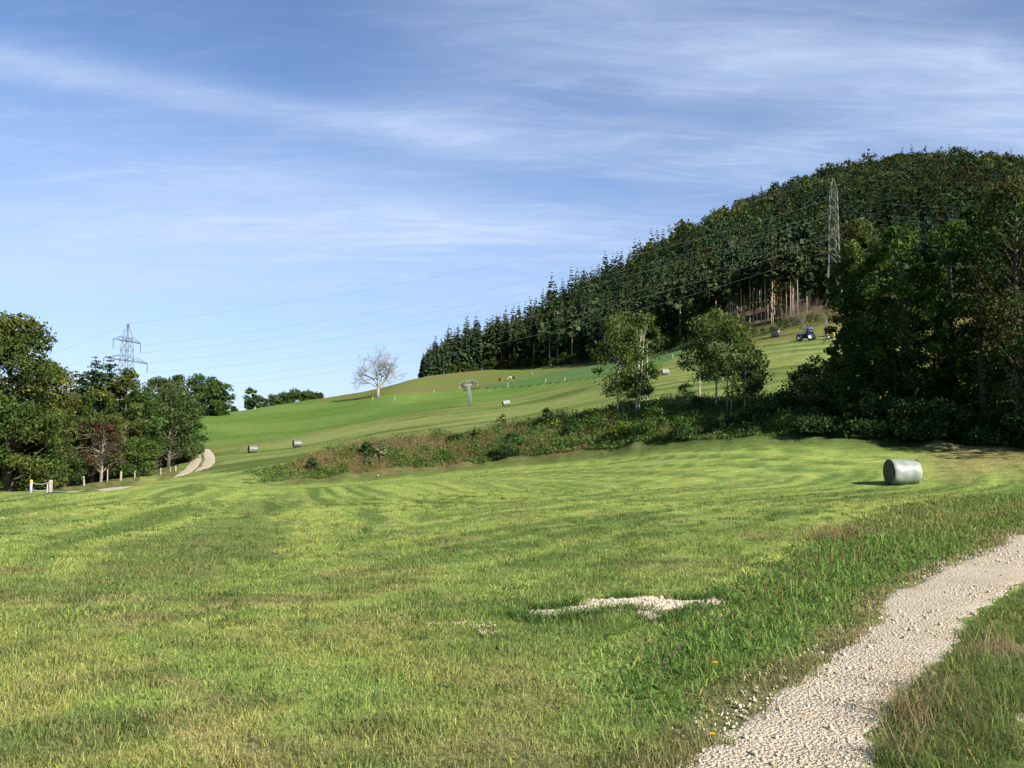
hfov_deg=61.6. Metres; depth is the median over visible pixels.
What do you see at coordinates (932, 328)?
elm tree
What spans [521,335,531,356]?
forest spruce
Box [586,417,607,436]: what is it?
bank bush
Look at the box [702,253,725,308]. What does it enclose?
forest spruce
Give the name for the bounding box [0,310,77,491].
beech tree
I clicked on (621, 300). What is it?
forest spruce
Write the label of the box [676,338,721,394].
maple tree
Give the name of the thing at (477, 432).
bank bush
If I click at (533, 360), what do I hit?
edge bush
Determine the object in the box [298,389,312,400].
tree
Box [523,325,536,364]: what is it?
forest spruce
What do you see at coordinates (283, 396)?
tree
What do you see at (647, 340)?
birch tree
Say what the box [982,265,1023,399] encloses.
elm tree
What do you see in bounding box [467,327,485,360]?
forest beech
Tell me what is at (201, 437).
ash tree
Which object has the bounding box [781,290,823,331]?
bare shrub
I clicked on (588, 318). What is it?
forest spruce
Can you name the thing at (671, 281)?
forest spruce
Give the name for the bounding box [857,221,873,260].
forest spruce
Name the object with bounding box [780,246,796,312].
forest pine
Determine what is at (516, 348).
forest spruce
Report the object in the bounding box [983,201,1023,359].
oak tree
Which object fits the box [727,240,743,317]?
forest pine
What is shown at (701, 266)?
forest beech
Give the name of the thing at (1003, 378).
hazel tree
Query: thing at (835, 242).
forest spruce
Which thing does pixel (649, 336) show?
forest spruce
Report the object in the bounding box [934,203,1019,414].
ash tree
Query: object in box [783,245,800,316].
forest pine
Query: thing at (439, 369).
forest spruce
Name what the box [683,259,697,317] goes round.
forest spruce
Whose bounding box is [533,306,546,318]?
forest beech
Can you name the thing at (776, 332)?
shed
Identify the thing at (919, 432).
shrub
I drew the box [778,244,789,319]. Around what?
forest pine
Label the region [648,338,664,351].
edge bush
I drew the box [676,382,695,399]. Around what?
bank bush
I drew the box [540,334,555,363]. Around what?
forest spruce
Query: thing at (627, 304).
forest spruce
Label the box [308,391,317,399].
tree
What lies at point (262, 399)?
tree
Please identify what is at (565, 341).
forest spruce
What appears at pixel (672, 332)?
forest spruce
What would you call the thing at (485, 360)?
edge bush
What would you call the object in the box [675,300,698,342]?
forest beech
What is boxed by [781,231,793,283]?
forest pine
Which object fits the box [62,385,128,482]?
oak tree
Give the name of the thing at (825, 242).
forest spruce
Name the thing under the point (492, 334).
power line
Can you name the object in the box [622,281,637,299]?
forest beech
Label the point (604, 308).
forest spruce
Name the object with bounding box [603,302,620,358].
forest spruce
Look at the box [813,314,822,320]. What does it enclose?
scrub bush
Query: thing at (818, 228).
forest beech
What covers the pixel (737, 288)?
forest pine
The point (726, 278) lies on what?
forest pine
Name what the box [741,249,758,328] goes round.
forest pine
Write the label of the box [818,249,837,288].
forest spruce
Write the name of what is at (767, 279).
forest pine
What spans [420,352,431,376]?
forest spruce
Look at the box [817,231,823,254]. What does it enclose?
forest spruce
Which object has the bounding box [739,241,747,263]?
forest pine
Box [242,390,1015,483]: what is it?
bank weeds
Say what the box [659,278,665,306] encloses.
forest spruce
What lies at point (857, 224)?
maple tree
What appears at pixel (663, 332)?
forest spruce
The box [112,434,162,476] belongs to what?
hornbeam bush
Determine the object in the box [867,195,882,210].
forest beech
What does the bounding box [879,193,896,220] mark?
forest beech
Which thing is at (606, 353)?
edge bush
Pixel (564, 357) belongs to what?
edge bush
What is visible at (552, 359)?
edge bush
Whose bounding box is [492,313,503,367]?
forest spruce
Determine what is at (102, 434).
rowan tree
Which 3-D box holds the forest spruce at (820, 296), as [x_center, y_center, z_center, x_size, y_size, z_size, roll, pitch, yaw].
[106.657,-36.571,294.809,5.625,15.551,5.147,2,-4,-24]
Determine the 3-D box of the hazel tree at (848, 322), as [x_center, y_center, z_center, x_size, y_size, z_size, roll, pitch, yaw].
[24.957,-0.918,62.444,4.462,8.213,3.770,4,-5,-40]
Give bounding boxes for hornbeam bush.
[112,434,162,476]
[156,424,202,464]
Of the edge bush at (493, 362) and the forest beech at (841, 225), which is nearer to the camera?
the forest beech at (841, 225)
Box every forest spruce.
[418,358,423,377]
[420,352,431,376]
[424,349,432,376]
[430,345,437,374]
[432,335,442,374]
[438,343,446,373]
[440,335,451,373]
[445,333,453,370]
[445,341,451,372]
[449,328,453,362]
[449,329,460,372]
[457,329,467,371]
[461,335,470,370]
[462,316,470,341]
[469,316,483,369]
[469,332,479,370]
[471,321,485,368]
[482,326,492,369]
[485,319,494,359]
[486,324,497,349]
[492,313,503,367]
[495,326,507,368]
[500,321,515,366]
[500,326,508,366]
[503,318,508,364]
[504,328,515,366]
[506,319,521,364]
[508,318,519,362]
[515,324,521,361]
[516,313,524,355]
[520,319,529,361]
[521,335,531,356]
[523,309,540,357]
[523,310,529,347]
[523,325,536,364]
[526,307,532,328]
[526,315,541,364]
[537,310,542,338]
[538,295,559,364]
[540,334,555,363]
[549,312,565,363]
[551,334,562,361]
[558,307,564,328]
[559,313,564,339]
[560,308,574,353]
[561,301,580,363]
[562,327,573,358]
[570,315,580,357]
[574,310,588,358]
[577,301,584,326]
[583,292,594,331]
[584,301,597,351]
[584,307,591,345]
[590,309,606,354]
[591,315,603,358]
[597,298,606,326]
[598,292,607,315]
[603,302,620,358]
[613,292,619,311]
[618,294,625,316]
[621,291,631,337]
[623,307,632,344]
[628,290,633,312]
[630,280,648,351]
[639,285,657,348]
[651,283,663,334]
[651,291,668,349]
[653,293,666,336]
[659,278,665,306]
[661,272,685,342]
[662,284,669,322]
[665,258,693,343]
[666,290,684,341]
[667,272,672,306]
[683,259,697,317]
[685,268,703,333]
[692,258,703,292]
[695,265,718,316]
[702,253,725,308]
[713,239,734,315]
[796,254,816,313]
[800,234,822,307]
[814,260,825,298]
[815,227,831,282]
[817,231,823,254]
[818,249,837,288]
[820,219,831,255]
[826,237,840,272]
[833,233,846,260]
[841,224,853,248]
[855,203,869,240]
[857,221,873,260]
[867,204,880,238]
[883,215,909,296]
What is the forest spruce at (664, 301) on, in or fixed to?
on the ground at (424, 405)
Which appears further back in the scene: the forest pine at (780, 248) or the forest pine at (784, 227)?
the forest pine at (784, 227)
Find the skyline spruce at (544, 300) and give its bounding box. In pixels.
[538,288,545,308]
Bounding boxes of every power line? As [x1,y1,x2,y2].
[119,199,829,347]
[120,228,790,365]
[129,179,827,323]
[143,213,824,352]
[145,243,816,385]
[145,251,826,390]
[150,232,834,372]
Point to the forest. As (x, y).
(952, 184)
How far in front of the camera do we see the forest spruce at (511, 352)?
437.14 m
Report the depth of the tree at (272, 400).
434.29 m
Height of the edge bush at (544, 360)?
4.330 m
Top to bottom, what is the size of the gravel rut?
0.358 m
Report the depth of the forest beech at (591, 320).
377.54 m
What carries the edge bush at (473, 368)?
on the ground at (424, 405)
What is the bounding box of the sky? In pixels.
[0,0,1023,413]
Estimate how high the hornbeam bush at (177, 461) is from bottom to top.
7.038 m
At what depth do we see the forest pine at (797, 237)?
330.45 m
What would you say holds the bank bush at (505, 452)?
on the ground at (424, 405)
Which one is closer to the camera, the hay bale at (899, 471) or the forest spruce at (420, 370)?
the hay bale at (899, 471)
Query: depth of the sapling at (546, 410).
81.17 m
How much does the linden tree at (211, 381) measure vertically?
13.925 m
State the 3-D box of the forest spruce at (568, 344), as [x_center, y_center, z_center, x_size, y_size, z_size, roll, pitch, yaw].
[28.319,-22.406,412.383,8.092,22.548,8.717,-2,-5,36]
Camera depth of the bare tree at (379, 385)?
299.07 m
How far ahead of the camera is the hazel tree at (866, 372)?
60.47 m
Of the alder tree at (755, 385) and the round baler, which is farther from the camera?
the round baler
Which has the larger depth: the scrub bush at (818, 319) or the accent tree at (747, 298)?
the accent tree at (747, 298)
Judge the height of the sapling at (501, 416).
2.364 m
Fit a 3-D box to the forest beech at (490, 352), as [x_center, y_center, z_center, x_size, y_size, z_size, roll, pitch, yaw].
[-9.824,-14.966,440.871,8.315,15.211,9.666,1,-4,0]
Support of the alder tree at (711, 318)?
on the ground at (424, 405)
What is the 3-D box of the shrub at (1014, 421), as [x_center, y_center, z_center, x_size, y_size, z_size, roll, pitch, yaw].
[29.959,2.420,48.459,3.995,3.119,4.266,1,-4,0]
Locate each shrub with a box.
[734,401,779,427]
[764,391,806,421]
[771,365,825,406]
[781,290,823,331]
[786,413,844,433]
[787,354,842,417]
[806,372,871,421]
[834,417,893,437]
[839,391,900,431]
[877,395,950,433]
[892,418,955,440]
[905,397,977,437]
[949,412,993,443]
[959,421,1019,444]
[1000,403,1023,446]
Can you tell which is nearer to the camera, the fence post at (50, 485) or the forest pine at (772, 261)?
the fence post at (50, 485)
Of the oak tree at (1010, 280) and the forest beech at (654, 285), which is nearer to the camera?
the oak tree at (1010, 280)
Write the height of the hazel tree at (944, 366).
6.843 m
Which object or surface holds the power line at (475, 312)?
attached to the power pylon at (126, 341)
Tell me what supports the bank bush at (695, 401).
on the ground at (424, 405)
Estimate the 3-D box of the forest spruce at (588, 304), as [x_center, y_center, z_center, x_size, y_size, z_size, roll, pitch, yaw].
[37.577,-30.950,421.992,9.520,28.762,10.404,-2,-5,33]
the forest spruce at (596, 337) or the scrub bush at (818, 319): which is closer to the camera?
the scrub bush at (818, 319)
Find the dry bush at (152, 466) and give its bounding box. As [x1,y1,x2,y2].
[137,454,163,473]
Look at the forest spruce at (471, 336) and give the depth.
442.04 m
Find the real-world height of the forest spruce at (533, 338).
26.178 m
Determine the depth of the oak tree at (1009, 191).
51.31 m
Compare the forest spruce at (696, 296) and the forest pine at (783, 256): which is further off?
the forest spruce at (696, 296)
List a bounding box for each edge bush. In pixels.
[450,364,458,372]
[458,362,471,371]
[471,363,478,370]
[482,359,489,369]
[487,359,500,368]
[507,355,520,368]
[520,358,531,367]
[528,357,540,366]
[540,358,547,365]
[547,357,560,365]
[558,352,575,364]
[567,353,582,363]
[584,356,590,362]
[588,350,602,361]
[600,347,613,359]
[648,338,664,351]
[664,337,677,349]
[672,334,685,345]
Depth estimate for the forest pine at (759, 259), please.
315.45 m
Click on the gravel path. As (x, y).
(902, 604)
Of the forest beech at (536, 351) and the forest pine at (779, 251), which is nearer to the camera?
the forest pine at (779, 251)
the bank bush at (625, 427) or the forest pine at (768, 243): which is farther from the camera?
the forest pine at (768, 243)
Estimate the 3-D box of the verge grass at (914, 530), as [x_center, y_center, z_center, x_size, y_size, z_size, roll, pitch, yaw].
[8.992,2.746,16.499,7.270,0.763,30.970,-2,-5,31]
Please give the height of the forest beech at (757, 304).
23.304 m
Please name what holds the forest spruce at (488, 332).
on the ground at (424, 405)
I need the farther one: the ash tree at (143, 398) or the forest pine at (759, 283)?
the forest pine at (759, 283)
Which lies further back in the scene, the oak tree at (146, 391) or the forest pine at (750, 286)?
the forest pine at (750, 286)
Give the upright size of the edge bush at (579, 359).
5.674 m
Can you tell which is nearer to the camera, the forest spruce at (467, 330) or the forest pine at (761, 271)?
the forest pine at (761, 271)
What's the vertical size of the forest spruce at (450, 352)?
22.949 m
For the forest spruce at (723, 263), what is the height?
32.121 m
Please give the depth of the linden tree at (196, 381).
284.90 m
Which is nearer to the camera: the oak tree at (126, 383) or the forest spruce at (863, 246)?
the oak tree at (126, 383)
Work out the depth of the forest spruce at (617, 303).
414.62 m
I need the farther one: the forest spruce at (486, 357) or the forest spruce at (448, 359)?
the forest spruce at (486, 357)
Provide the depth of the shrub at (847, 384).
59.32 m
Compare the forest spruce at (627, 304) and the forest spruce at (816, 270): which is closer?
the forest spruce at (816, 270)
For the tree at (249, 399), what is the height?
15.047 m
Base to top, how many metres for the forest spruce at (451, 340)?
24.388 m
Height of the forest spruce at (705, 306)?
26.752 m
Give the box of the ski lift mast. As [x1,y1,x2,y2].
[460,379,475,405]
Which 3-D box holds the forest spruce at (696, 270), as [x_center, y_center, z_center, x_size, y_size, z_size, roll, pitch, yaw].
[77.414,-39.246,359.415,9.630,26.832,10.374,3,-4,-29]
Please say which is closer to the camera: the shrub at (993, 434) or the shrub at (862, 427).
the shrub at (993, 434)
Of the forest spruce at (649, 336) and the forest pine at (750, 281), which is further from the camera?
the forest spruce at (649, 336)
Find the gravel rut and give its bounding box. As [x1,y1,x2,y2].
[1010,671,1023,752]
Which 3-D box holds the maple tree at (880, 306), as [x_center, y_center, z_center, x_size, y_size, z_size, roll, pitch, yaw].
[26.258,-3.226,61.984,4.737,12.778,4.817,1,-4,0]
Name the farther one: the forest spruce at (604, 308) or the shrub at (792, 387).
the forest spruce at (604, 308)
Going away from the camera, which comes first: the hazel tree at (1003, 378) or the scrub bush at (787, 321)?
the hazel tree at (1003, 378)
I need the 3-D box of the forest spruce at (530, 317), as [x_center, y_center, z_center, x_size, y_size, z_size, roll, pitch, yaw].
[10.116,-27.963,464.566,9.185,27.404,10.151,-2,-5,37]
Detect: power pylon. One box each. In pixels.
[103,323,147,391]
[823,177,843,342]
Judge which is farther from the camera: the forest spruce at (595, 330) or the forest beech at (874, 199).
the forest beech at (874, 199)
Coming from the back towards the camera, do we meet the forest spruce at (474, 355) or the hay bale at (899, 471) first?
the forest spruce at (474, 355)
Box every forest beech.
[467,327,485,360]
[485,340,500,365]
[530,330,544,358]
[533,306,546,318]
[585,315,610,359]
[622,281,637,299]
[646,284,660,302]
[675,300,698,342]
[697,243,716,272]
[697,264,708,284]
[714,275,739,316]
[737,252,768,317]
[748,232,770,250]
[763,262,799,320]
[800,245,827,304]
[815,223,827,237]
[817,203,828,223]
[830,223,845,238]
[843,220,879,248]
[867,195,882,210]
[876,185,895,199]
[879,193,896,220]
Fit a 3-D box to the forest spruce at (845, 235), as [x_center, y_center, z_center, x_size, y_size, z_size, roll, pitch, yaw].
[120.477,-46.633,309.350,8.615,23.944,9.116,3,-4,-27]
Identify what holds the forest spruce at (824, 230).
on the ground at (424, 405)
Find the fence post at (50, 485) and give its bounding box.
[48,480,52,491]
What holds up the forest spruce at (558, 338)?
on the ground at (424, 405)
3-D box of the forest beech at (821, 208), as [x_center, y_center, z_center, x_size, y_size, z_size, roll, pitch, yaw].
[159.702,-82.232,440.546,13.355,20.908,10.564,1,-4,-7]
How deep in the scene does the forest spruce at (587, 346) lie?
393.78 m
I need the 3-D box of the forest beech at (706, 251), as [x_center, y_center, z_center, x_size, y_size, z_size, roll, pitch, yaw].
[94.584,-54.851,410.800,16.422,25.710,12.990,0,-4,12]
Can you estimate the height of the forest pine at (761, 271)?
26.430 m
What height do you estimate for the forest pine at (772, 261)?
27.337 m
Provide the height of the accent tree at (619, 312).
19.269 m
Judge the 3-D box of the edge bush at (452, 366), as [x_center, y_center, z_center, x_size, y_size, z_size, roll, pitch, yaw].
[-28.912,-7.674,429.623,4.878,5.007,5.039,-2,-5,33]
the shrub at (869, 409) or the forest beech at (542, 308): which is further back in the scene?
the forest beech at (542, 308)
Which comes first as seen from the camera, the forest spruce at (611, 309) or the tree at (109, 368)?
the tree at (109, 368)
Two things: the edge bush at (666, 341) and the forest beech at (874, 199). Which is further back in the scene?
the forest beech at (874, 199)
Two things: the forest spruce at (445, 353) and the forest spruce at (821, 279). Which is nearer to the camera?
the forest spruce at (821, 279)
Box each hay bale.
[248,445,257,452]
[292,440,301,446]
[502,400,509,405]
[661,369,668,374]
[883,459,922,483]
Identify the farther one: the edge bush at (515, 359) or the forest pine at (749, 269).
the edge bush at (515, 359)
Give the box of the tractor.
[796,328,815,340]
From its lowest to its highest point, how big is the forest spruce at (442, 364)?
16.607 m
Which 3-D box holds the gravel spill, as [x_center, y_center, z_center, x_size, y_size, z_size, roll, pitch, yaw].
[2.234,2.392,9.546,6.546,0.154,1.396,3,-5,-32]
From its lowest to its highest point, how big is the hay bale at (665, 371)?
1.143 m
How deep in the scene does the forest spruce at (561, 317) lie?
450.55 m
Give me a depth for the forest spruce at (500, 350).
437.10 m
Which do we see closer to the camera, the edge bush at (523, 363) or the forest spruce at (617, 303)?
the forest spruce at (617, 303)
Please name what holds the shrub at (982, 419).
on the ground at (424, 405)
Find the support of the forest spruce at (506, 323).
on the ground at (424, 405)
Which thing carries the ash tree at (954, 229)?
on the ground at (424, 405)
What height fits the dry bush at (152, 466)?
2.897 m
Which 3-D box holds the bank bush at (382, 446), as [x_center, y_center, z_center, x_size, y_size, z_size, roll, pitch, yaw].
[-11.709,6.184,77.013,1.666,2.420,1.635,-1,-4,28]
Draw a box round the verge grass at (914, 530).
[538,488,1023,767]
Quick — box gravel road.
[47,449,214,492]
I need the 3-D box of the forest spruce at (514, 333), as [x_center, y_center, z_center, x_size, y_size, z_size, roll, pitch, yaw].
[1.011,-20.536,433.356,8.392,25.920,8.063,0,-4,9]
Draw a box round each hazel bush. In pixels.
[0,418,66,491]
[48,448,86,486]
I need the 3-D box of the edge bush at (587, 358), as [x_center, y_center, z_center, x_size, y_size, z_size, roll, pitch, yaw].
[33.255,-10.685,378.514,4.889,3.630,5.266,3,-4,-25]
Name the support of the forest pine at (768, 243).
on the ground at (424, 405)
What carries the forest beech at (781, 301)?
on the ground at (424, 405)
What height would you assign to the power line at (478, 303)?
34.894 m
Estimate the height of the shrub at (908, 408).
3.077 m
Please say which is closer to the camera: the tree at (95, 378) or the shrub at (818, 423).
the shrub at (818, 423)
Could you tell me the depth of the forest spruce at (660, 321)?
332.57 m
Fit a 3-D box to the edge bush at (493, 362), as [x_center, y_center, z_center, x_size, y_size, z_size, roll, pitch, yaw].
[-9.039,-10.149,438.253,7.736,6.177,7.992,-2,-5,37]
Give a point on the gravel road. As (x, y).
(209, 459)
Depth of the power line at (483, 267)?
193.77 m
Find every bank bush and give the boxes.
[306,457,319,471]
[357,442,375,461]
[373,440,390,459]
[447,432,464,445]
[467,429,485,444]
[499,431,522,455]
[558,418,578,438]
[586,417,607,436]
[609,420,630,439]
[638,406,669,434]
[667,415,695,439]
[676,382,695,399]
[684,395,707,414]
[708,414,735,431]
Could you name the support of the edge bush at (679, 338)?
on the ground at (424, 405)
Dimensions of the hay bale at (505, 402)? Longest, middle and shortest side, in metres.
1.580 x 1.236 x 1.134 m
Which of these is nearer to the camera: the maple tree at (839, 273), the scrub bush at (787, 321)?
the maple tree at (839, 273)
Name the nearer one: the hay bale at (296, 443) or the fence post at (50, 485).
the fence post at (50, 485)
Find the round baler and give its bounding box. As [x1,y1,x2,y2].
[815,332,834,338]
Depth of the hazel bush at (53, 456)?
74.99 m
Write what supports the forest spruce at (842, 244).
on the ground at (424, 405)
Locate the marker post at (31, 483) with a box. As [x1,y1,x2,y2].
[30,480,32,492]
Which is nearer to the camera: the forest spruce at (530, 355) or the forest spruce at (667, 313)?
the forest spruce at (667, 313)
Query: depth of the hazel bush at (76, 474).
84.61 m
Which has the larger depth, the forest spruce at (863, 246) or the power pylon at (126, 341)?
the forest spruce at (863, 246)
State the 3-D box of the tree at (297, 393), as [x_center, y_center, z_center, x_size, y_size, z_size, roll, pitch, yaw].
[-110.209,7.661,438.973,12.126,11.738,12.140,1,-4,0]
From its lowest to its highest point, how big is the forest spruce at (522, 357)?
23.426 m
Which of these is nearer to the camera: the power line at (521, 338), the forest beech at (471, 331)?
the power line at (521, 338)
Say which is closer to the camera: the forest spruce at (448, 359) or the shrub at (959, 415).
the shrub at (959, 415)
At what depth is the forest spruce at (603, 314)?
410.79 m
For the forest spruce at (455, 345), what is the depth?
435.95 m
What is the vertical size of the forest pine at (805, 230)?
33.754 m
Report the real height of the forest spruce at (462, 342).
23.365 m
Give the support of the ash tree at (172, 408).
on the ground at (424, 405)
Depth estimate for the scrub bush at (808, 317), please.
253.26 m
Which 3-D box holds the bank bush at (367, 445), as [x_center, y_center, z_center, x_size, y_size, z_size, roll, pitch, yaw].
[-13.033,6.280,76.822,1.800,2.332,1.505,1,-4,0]
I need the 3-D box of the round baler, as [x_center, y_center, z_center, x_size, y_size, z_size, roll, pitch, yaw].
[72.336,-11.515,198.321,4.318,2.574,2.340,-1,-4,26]
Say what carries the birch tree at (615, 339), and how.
on the ground at (424, 405)
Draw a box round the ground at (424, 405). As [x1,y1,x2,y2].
[0,281,1023,767]
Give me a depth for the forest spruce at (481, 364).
440.31 m
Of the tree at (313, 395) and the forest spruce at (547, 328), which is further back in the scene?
the tree at (313, 395)
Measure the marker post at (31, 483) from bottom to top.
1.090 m
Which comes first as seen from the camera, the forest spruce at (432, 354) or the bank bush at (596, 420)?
the bank bush at (596, 420)
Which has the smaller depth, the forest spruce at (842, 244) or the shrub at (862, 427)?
the shrub at (862, 427)
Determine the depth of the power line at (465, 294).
188.73 m
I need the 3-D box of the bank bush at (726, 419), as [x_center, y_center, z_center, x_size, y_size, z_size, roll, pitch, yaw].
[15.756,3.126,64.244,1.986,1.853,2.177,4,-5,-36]
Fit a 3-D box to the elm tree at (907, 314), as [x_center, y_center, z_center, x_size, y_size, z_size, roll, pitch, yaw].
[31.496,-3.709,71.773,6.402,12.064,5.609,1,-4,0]
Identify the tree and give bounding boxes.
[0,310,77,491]
[0,347,26,487]
[13,359,82,489]
[46,404,98,486]
[47,372,81,487]
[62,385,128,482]
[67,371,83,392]
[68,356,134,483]
[77,420,126,481]
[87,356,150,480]
[106,367,150,455]
[121,391,171,470]
[131,388,177,466]
[140,376,175,404]
[143,381,205,466]
[165,374,186,392]
[165,403,211,458]
[179,373,215,415]
[193,376,223,414]
[206,381,235,415]
[229,406,238,411]
[242,387,258,408]
[245,395,268,409]
[265,394,282,406]
[276,391,295,404]
[284,387,305,402]
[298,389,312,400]
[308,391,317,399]
[316,392,323,398]
[350,344,406,396]
[586,313,648,410]
[611,310,668,413]
[616,310,628,336]
[633,338,660,398]
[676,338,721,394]
[686,304,746,404]
[695,312,762,412]
[722,339,774,412]
[729,262,760,327]
[765,280,795,315]
[823,247,861,371]
[825,217,886,399]
[825,315,872,406]
[830,319,898,414]
[844,252,911,398]
[856,216,951,417]
[861,345,925,417]
[865,267,926,391]
[901,316,977,392]
[911,219,988,406]
[911,280,976,385]
[931,339,992,406]
[932,275,1011,385]
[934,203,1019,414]
[951,175,1023,442]
[962,316,1014,414]
[978,327,1023,414]
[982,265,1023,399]
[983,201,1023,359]
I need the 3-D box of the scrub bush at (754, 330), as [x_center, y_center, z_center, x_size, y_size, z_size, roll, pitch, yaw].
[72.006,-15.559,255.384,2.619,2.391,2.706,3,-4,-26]
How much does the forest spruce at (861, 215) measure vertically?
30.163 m
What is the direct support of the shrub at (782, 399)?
on the ground at (424, 405)
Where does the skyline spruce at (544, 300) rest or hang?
on the ground at (424, 405)
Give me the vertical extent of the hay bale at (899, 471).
1.157 m
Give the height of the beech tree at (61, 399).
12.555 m
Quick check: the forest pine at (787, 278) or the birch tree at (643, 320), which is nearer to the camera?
the birch tree at (643, 320)
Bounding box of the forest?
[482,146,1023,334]
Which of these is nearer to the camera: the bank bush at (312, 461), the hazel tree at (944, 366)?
the hazel tree at (944, 366)
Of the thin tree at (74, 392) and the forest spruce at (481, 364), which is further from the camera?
the forest spruce at (481, 364)
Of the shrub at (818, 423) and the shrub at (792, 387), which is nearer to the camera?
the shrub at (818, 423)
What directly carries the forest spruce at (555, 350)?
on the ground at (424, 405)
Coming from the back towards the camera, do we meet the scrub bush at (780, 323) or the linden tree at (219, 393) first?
the linden tree at (219, 393)
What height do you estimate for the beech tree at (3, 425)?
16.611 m
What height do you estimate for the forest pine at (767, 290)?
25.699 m
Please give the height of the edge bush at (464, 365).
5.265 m
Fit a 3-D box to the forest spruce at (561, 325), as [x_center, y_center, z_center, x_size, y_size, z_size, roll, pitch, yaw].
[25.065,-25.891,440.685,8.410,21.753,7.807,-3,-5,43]
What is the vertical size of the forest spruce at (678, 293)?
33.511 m
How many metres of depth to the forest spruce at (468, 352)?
438.03 m
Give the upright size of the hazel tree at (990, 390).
8.532 m
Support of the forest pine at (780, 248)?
on the ground at (424, 405)
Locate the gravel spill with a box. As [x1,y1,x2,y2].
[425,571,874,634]
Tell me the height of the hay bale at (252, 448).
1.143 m
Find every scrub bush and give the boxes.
[749,328,758,334]
[776,321,786,328]
[786,317,796,325]
[804,314,813,320]
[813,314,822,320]
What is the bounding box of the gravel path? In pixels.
[675,535,1023,767]
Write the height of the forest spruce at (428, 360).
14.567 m
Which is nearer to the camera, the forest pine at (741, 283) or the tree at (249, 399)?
the forest pine at (741, 283)
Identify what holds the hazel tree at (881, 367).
on the ground at (424, 405)
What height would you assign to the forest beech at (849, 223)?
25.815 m
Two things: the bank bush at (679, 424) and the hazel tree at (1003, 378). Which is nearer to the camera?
the hazel tree at (1003, 378)
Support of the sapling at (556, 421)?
on the ground at (424, 405)
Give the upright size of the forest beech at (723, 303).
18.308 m
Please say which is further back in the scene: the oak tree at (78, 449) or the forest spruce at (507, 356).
the forest spruce at (507, 356)
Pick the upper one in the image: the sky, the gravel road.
the sky
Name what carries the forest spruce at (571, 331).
on the ground at (424, 405)
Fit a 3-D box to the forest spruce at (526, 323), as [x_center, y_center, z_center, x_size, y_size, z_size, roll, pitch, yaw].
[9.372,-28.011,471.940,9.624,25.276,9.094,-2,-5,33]
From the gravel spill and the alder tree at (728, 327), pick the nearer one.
the gravel spill
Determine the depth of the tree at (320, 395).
440.21 m
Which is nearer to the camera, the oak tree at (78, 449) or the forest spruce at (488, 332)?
the oak tree at (78, 449)
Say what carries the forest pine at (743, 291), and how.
on the ground at (424, 405)
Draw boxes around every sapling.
[494,414,507,426]
[539,407,552,423]
[552,418,561,428]
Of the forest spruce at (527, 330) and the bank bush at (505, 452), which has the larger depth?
the forest spruce at (527, 330)
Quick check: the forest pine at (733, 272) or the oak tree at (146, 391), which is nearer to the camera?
the oak tree at (146, 391)
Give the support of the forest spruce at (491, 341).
on the ground at (424, 405)
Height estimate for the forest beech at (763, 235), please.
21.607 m
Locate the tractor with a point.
(809, 334)
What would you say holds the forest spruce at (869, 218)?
on the ground at (424, 405)
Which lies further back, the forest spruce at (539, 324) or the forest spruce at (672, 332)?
the forest spruce at (539, 324)
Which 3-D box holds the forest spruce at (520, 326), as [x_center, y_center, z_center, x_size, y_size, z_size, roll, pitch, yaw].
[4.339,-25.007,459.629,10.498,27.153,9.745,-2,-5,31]
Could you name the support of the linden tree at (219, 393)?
on the ground at (424, 405)
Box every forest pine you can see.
[722,264,729,315]
[723,265,738,315]
[725,258,737,315]
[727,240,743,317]
[733,264,739,321]
[735,253,746,271]
[735,258,749,321]
[737,272,750,295]
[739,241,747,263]
[739,292,749,326]
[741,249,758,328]
[748,254,760,325]
[749,255,760,326]
[752,249,768,324]
[754,243,761,309]
[755,247,770,325]
[761,232,773,315]
[762,246,768,319]
[763,257,779,324]
[764,242,780,324]
[769,234,776,319]
[773,244,783,320]
[774,240,784,315]
[776,216,797,295]
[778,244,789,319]
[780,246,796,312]
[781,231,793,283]
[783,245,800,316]
[788,243,804,315]
[793,224,803,280]
[797,204,815,250]
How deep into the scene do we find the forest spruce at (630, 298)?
384.87 m
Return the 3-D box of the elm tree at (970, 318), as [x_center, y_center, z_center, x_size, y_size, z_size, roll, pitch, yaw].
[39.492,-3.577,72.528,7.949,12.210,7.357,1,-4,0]
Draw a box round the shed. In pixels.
[769,328,782,336]
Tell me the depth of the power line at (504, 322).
200.29 m
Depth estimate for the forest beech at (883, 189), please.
441.22 m
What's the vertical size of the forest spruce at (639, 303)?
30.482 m
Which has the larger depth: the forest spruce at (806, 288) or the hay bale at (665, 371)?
the forest spruce at (806, 288)
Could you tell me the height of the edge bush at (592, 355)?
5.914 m
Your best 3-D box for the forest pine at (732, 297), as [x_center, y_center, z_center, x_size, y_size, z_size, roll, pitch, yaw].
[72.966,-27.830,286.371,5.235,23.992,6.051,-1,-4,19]
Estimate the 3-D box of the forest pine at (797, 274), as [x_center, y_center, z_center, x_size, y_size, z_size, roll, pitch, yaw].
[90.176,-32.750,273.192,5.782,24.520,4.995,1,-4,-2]
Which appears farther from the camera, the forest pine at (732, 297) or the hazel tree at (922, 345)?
the forest pine at (732, 297)

